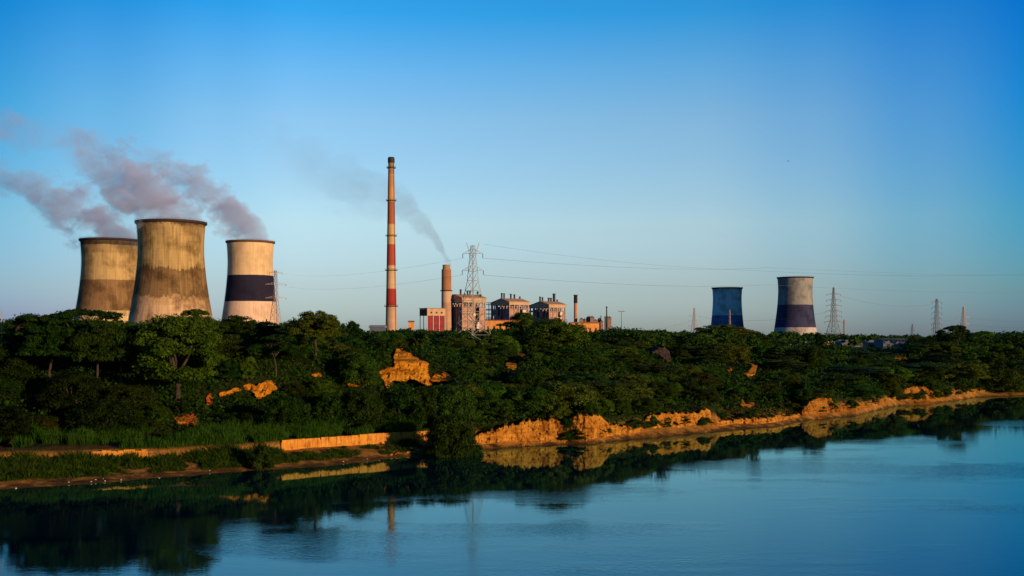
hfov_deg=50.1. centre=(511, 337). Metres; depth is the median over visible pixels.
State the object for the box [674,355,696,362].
bush
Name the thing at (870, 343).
shed
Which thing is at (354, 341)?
tree
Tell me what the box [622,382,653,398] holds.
tree
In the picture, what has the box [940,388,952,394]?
bush
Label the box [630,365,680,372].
tree
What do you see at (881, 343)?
shed
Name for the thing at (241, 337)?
bush
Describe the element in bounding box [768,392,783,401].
bush
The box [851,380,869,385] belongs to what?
bush
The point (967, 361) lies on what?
bush
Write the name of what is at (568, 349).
tree
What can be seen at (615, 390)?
tree
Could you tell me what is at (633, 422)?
bush
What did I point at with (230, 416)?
bush
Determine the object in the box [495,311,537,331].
tree
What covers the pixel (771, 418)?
sand cliff
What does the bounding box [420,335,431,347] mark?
bush
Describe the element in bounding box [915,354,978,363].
tree
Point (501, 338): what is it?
bush
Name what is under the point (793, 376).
tree
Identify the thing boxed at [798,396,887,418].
sand cliff
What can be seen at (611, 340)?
bush
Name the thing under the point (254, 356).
tree
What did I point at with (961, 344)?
tree
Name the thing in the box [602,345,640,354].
tree
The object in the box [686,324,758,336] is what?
tree
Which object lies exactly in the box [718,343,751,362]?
tree
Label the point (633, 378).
bush
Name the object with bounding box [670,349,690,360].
tree
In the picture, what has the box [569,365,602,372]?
tree
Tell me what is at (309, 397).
bush
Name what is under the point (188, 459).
bush
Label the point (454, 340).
tree
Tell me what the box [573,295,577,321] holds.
chimney
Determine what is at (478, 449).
bush
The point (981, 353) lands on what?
bush
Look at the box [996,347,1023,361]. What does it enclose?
bush
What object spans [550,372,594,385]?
tree
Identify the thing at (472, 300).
pylon
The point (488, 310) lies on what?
pipe rack
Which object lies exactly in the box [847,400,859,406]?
bush
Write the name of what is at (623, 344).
bush
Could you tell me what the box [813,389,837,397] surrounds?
bush
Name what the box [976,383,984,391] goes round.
bush
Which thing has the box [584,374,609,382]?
tree
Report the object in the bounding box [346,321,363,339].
tree
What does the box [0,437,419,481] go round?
shore weeds
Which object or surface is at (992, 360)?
tree
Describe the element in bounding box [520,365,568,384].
bush
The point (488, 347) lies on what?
tree
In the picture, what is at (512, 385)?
bush
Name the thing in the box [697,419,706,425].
bush
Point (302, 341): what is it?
tree
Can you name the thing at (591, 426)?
sand cliff
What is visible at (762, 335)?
tree
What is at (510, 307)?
boiler house
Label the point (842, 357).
bush
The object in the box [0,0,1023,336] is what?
sky
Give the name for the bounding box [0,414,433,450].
tall grass
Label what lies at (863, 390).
bush
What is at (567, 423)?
bush
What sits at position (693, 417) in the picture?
sand cliff
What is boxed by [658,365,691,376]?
tree
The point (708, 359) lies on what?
tree
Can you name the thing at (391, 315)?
chimney
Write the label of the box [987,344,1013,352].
tree
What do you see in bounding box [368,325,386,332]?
hut
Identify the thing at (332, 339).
bush
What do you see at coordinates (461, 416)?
bush
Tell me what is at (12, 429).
bush
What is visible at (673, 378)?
tree
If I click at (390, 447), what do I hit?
bush
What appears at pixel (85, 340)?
tree
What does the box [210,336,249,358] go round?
tree
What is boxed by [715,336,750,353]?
tree
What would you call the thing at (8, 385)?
tree
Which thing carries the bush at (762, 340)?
on the ground at (370, 454)
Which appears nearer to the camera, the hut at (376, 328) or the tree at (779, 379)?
the tree at (779, 379)
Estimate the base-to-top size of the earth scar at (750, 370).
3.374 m
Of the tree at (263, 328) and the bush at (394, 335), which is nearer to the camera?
the tree at (263, 328)
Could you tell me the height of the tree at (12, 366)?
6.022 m
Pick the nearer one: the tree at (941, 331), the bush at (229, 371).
the bush at (229, 371)
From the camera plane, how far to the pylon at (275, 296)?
639.88 m
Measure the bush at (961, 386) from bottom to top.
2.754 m
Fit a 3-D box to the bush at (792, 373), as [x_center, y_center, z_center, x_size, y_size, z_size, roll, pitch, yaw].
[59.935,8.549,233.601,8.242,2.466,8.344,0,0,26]
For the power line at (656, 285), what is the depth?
371.53 m
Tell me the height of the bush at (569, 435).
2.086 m
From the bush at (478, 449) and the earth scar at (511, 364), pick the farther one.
the earth scar at (511, 364)
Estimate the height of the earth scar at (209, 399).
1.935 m
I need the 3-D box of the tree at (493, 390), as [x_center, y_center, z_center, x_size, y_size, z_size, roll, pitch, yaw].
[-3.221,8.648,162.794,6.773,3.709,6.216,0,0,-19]
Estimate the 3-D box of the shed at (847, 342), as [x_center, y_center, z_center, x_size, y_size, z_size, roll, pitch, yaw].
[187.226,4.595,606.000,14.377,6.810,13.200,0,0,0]
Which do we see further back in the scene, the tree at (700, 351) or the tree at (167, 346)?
the tree at (700, 351)
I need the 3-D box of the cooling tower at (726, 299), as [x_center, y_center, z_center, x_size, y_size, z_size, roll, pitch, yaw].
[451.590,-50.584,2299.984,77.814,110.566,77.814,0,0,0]
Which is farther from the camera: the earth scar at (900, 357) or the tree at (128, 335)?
the earth scar at (900, 357)
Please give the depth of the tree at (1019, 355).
323.96 m
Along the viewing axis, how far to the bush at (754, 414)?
188.59 m
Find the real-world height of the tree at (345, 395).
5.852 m
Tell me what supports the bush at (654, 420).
on the sand cliff at (693, 417)
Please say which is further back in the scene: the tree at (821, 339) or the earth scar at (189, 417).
the tree at (821, 339)
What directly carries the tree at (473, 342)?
on the ground at (370, 454)
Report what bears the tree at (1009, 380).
on the ground at (370, 454)
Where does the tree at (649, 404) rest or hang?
on the ground at (370, 454)
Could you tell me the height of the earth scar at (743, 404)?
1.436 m
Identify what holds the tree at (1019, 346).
on the ground at (370, 454)
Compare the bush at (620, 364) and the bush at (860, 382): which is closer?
the bush at (620, 364)
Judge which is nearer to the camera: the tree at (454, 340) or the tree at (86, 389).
the tree at (86, 389)
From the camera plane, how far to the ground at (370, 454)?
155.01 m
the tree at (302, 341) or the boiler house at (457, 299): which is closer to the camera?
the tree at (302, 341)
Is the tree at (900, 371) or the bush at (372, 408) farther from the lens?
the tree at (900, 371)
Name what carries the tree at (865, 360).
on the ground at (370, 454)
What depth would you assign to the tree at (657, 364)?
214.53 m
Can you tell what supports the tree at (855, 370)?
on the ground at (370, 454)
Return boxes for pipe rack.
[486,302,493,318]
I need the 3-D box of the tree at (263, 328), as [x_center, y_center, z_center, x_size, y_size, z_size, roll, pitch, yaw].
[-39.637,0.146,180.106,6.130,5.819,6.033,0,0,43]
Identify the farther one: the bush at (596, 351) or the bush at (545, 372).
the bush at (596, 351)
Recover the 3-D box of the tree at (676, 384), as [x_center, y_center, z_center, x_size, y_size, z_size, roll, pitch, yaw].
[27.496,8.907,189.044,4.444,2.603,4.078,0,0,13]
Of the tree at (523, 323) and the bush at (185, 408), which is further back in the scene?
the tree at (523, 323)
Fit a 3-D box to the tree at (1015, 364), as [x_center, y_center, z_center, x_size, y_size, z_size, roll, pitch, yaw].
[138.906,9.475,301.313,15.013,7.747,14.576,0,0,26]
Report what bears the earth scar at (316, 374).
on the ground at (370, 454)
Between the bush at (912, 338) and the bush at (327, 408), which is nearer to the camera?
the bush at (327, 408)
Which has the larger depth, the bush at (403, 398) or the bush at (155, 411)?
the bush at (403, 398)
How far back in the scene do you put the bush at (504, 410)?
154.92 m
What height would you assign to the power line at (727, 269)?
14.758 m
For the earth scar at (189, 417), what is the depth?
143.74 m
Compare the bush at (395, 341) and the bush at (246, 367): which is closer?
the bush at (246, 367)
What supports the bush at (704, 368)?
on the ground at (370, 454)
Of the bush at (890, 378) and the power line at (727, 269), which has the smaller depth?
the bush at (890, 378)
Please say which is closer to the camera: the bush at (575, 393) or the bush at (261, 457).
the bush at (261, 457)
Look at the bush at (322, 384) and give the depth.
161.10 m
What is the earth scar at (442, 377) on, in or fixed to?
on the ground at (370, 454)
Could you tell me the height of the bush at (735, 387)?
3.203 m
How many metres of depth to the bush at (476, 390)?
159.92 m
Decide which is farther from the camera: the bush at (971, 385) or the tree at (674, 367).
the bush at (971, 385)
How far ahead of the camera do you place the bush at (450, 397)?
150.38 m
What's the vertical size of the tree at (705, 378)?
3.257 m
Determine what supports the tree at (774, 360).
on the ground at (370, 454)
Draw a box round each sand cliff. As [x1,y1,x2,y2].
[385,448,422,456]
[475,417,570,445]
[566,413,642,440]
[643,408,710,428]
[710,412,800,425]
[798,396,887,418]
[896,385,955,404]
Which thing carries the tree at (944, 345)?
on the ground at (370, 454)
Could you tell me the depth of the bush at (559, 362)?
188.00 m
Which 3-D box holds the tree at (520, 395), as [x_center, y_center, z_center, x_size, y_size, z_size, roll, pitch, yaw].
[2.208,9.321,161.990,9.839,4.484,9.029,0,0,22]
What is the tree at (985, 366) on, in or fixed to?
on the ground at (370, 454)
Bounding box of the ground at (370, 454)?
[0,339,1023,488]
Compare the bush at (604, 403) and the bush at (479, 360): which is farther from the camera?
the bush at (479, 360)
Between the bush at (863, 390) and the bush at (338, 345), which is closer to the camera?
the bush at (338, 345)
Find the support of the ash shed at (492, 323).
on the ground at (370, 454)
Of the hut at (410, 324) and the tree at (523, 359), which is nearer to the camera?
the tree at (523, 359)
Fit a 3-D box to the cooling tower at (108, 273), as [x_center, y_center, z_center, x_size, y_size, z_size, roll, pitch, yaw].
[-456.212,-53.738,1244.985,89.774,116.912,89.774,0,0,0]
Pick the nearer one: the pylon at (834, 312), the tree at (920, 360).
the tree at (920, 360)
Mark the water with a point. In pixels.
(936, 489)
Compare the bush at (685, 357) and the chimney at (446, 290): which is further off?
the chimney at (446, 290)
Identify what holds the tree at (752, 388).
on the ground at (370, 454)
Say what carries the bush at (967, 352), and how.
on the ground at (370, 454)
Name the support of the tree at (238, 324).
on the ground at (370, 454)
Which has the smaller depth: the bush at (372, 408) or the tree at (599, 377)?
the bush at (372, 408)
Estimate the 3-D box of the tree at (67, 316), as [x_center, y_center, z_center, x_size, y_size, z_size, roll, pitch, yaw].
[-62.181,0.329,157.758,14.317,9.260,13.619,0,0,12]
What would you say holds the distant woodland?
on the ground at (370, 454)
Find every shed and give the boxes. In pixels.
[485,319,521,329]
[569,322,598,331]
[835,340,862,346]
[862,340,873,348]
[874,338,907,348]
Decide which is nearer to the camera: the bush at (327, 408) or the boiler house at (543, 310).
the bush at (327, 408)
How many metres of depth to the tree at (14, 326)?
153.65 m
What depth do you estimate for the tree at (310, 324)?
169.96 m
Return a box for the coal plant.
[579,316,611,330]
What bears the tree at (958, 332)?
on the ground at (370, 454)
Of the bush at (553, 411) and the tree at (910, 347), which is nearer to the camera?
the bush at (553, 411)
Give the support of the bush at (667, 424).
on the ground at (370, 454)
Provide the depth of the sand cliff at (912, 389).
248.23 m
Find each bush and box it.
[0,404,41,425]
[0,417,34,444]
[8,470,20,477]
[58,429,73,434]
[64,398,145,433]
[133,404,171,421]
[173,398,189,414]
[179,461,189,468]
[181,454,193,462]
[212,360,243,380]
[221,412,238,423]
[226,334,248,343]
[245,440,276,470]
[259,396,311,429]
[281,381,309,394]
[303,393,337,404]
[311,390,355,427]
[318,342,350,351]
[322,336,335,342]
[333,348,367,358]
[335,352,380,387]
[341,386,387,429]
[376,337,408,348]
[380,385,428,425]
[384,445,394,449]
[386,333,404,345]
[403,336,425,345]
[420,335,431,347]
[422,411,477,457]
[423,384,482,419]
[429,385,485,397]
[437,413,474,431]
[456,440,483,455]
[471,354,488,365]
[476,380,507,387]
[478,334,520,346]
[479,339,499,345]
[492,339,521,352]
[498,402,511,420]
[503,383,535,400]
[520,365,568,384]
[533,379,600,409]
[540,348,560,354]
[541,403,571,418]
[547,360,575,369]
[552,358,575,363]
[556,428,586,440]
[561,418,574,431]
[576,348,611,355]
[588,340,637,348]
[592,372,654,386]
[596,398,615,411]
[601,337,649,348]
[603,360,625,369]
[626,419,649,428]
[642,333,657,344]
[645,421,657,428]
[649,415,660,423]
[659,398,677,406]
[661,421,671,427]
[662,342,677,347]
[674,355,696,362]
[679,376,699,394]
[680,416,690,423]
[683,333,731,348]
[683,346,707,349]
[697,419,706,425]
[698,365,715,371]
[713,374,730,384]
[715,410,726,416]
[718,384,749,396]
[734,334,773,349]
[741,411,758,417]
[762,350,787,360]
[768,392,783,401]
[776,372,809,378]
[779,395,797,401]
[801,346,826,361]
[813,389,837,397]
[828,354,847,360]
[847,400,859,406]
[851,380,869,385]
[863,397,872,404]
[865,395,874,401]
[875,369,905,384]
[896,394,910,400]
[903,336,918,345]
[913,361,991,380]
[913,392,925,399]
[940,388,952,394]
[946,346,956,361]
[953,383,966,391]
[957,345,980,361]
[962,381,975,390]
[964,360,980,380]
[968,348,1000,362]
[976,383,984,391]
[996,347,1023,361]
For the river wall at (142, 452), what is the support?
on the ground at (370, 454)
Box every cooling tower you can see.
[73,236,137,322]
[127,217,212,322]
[221,238,278,325]
[711,286,743,326]
[774,276,816,334]
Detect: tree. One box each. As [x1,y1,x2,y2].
[0,313,61,364]
[0,346,38,379]
[0,376,26,399]
[12,317,77,381]
[30,369,106,412]
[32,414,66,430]
[36,308,131,364]
[65,319,131,387]
[94,318,148,385]
[97,382,158,410]
[129,313,227,401]
[146,336,215,368]
[180,308,219,329]
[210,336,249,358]
[214,315,257,334]
[237,411,266,426]
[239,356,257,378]
[241,350,267,358]
[245,334,298,376]
[251,321,286,345]
[261,346,304,358]
[280,310,347,359]
[292,336,327,348]
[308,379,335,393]
[339,390,362,413]
[340,337,366,350]
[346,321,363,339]
[365,339,396,349]
[407,384,446,426]
[427,337,466,345]
[443,382,462,385]
[449,343,466,348]
[458,365,494,373]
[465,339,478,345]
[465,348,489,356]
[471,395,515,414]
[475,344,494,354]
[475,384,508,405]
[490,346,521,360]
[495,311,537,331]
[499,329,528,343]
[503,386,556,411]
[505,370,546,389]
[517,357,529,363]
[518,318,593,348]
[524,352,550,365]
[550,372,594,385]
[556,346,582,356]
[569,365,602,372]
[571,355,608,362]
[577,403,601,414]
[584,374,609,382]
[584,379,643,402]
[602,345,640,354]
[608,399,633,414]
[611,358,632,370]
[612,353,653,365]
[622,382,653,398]
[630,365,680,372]
[630,397,663,411]
[635,373,667,382]
[645,381,681,397]
[653,363,667,365]
[655,373,683,382]
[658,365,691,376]
[669,382,683,393]
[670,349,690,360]
[677,365,703,376]
[684,356,730,368]
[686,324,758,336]
[687,345,727,356]
[688,372,720,385]
[691,388,720,402]
[703,327,736,337]
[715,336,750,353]
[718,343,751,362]
[743,383,760,392]
[746,332,774,340]
[750,342,775,354]
[755,381,779,394]
[757,359,807,366]
[760,377,796,382]
[762,361,801,371]
[768,345,790,354]
[779,374,802,384]
[782,403,802,410]
[790,389,815,401]
[807,358,829,363]
[814,332,826,344]
[817,368,892,373]
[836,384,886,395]
[845,358,873,364]
[848,359,865,366]
[867,366,915,378]
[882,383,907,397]
[899,363,967,378]
[900,344,941,355]
[906,340,966,358]
[907,358,926,362]
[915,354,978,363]
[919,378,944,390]
[935,329,946,341]
[936,325,979,342]
[958,341,979,348]
[958,342,976,350]
[974,363,991,372]
[976,331,999,338]
[982,352,1007,366]
[982,368,1023,392]
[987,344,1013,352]
[991,358,1023,371]
[997,367,1023,384]
[1002,350,1023,361]
[1014,344,1023,349]
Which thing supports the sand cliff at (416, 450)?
on the ground at (370, 454)
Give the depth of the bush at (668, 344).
267.20 m
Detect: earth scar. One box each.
[174,413,197,425]
[206,393,212,404]
[218,387,241,396]
[243,380,276,398]
[311,372,321,376]
[343,377,364,386]
[379,348,431,387]
[430,372,450,381]
[505,360,516,369]
[645,344,670,361]
[739,399,753,407]
[743,361,756,376]
[887,355,906,361]
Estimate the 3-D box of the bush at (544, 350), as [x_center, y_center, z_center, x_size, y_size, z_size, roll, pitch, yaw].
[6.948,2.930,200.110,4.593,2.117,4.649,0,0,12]
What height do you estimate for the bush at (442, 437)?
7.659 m
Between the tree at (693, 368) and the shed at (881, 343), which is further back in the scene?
the shed at (881, 343)
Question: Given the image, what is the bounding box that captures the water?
[0,396,1023,575]
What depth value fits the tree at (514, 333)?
213.70 m
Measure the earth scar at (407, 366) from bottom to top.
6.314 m
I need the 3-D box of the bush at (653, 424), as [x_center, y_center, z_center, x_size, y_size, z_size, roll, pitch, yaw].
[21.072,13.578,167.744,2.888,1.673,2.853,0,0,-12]
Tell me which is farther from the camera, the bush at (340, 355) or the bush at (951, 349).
the bush at (951, 349)
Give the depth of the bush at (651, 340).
252.00 m
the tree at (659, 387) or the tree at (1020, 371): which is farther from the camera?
the tree at (1020, 371)
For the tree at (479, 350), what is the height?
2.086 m
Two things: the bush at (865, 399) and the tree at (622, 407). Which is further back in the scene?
the bush at (865, 399)
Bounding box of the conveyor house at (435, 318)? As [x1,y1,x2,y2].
[419,308,445,330]
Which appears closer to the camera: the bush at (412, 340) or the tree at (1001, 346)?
the bush at (412, 340)
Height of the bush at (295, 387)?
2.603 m
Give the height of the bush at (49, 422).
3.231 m
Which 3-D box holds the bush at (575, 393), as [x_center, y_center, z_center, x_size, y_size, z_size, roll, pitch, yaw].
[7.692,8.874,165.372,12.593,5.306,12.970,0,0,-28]
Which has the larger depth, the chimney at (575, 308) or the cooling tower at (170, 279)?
the chimney at (575, 308)
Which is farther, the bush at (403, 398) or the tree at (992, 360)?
the tree at (992, 360)
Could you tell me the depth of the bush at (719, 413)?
181.94 m
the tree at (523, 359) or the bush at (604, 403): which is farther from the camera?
the tree at (523, 359)
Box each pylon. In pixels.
[265,269,285,322]
[456,242,490,339]
[689,308,698,330]
[824,286,841,335]
[931,299,941,335]
[957,307,969,328]
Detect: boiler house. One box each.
[451,289,486,331]
[491,293,528,318]
[529,294,566,321]
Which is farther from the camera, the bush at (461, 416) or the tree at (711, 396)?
the tree at (711, 396)
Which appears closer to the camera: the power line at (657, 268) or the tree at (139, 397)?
the tree at (139, 397)
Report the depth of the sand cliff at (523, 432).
153.13 m
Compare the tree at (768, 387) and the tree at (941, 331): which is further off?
the tree at (941, 331)
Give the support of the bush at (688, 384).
on the ground at (370, 454)
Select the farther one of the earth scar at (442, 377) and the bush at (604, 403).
the earth scar at (442, 377)
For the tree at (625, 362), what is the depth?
199.44 m
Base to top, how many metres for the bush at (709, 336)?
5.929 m
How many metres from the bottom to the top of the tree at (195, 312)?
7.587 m
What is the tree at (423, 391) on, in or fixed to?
on the ground at (370, 454)
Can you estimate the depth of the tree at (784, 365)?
239.66 m
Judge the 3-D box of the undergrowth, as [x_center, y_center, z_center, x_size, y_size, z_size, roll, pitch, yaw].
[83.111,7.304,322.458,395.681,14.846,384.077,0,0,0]
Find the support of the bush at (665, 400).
on the ground at (370, 454)
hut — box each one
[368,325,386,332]
[408,321,414,330]
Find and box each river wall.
[1,447,219,458]
[280,430,431,449]
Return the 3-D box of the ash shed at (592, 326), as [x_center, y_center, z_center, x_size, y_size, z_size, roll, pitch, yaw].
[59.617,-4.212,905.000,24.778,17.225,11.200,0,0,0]
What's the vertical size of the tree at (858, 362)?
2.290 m
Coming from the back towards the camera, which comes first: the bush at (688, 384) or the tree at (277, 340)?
the bush at (688, 384)
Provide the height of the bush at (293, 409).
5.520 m
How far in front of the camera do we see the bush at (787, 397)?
208.05 m
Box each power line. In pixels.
[485,258,962,274]
[486,244,984,275]
[488,275,964,292]
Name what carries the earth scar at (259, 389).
on the ground at (370, 454)
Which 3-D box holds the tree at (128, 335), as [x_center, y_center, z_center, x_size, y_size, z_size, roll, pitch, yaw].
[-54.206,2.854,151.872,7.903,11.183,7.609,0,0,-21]
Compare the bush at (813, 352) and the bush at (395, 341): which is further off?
the bush at (813, 352)
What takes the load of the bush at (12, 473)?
on the ground at (370, 454)
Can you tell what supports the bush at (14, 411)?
on the ground at (370, 454)
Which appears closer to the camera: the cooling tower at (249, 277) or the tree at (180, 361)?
the tree at (180, 361)
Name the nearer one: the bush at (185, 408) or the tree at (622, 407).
the bush at (185, 408)
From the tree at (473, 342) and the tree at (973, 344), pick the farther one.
the tree at (973, 344)
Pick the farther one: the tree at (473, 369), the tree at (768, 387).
the tree at (768, 387)
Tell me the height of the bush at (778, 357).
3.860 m
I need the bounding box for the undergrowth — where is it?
[0,337,1023,436]
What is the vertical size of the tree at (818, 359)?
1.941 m
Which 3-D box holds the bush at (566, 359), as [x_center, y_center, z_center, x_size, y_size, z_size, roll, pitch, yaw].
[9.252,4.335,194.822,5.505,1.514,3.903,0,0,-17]
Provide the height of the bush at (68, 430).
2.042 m
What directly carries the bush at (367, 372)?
on the ground at (370, 454)
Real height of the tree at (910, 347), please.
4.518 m
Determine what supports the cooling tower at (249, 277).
on the ground at (370, 454)
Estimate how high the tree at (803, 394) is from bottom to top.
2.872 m
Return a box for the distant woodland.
[0,315,1023,356]
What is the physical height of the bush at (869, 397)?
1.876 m
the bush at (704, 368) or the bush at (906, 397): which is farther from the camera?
the bush at (906, 397)
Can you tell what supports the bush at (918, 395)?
on the ground at (370, 454)
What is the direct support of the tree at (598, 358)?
on the ground at (370, 454)
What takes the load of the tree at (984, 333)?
on the ground at (370, 454)
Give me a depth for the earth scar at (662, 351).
235.40 m
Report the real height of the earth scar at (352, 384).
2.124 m
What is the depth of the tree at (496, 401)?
156.03 m
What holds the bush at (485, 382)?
on the ground at (370, 454)
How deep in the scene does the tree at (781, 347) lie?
272.16 m
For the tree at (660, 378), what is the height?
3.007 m
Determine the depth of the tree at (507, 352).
192.48 m
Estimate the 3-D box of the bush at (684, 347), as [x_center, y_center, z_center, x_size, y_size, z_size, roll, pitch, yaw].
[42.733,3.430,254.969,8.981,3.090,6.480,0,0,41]
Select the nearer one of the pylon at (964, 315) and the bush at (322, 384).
the bush at (322, 384)
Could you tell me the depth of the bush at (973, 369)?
268.17 m
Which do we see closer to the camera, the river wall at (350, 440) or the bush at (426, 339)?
the river wall at (350, 440)
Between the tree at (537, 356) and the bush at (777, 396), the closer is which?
the tree at (537, 356)
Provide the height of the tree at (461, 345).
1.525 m
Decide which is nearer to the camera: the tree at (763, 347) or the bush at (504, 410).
the bush at (504, 410)
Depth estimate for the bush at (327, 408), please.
145.21 m
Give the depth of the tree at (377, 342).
188.00 m
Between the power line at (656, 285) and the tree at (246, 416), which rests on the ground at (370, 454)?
the tree at (246, 416)
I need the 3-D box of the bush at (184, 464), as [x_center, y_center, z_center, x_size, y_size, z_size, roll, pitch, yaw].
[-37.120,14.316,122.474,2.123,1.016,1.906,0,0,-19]
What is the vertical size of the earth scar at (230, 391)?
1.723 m
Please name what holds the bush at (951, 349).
on the ground at (370, 454)
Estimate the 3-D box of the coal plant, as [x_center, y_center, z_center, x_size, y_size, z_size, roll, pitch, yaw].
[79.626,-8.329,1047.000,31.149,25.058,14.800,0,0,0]
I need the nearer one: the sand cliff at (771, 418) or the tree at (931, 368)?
the sand cliff at (771, 418)
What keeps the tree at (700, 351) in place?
on the ground at (370, 454)
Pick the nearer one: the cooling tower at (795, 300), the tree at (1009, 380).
the tree at (1009, 380)
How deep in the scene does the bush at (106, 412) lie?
133.45 m
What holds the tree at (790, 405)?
on the ground at (370, 454)
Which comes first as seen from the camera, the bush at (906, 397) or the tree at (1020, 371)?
the bush at (906, 397)
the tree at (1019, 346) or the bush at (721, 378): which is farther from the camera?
the tree at (1019, 346)
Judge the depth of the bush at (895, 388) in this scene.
239.23 m
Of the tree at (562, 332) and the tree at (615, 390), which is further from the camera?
the tree at (562, 332)
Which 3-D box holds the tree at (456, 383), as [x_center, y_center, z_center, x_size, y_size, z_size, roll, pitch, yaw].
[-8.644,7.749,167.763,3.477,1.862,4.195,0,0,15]
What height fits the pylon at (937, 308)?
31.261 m
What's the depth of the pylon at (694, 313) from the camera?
1099.63 m
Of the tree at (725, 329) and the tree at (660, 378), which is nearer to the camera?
the tree at (660, 378)
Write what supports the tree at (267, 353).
on the ground at (370, 454)
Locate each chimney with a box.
[384,157,397,330]
[440,265,452,329]
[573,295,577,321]
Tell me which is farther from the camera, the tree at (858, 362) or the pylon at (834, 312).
the pylon at (834, 312)
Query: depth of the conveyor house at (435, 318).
990.76 m
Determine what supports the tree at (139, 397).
on the ground at (370, 454)
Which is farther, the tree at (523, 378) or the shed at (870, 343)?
the shed at (870, 343)
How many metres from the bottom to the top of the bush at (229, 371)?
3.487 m
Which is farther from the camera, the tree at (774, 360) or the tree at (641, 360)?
the tree at (774, 360)
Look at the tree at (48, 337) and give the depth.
147.39 m
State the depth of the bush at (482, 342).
203.53 m
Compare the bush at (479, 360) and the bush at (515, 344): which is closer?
the bush at (479, 360)
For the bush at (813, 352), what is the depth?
260.27 m

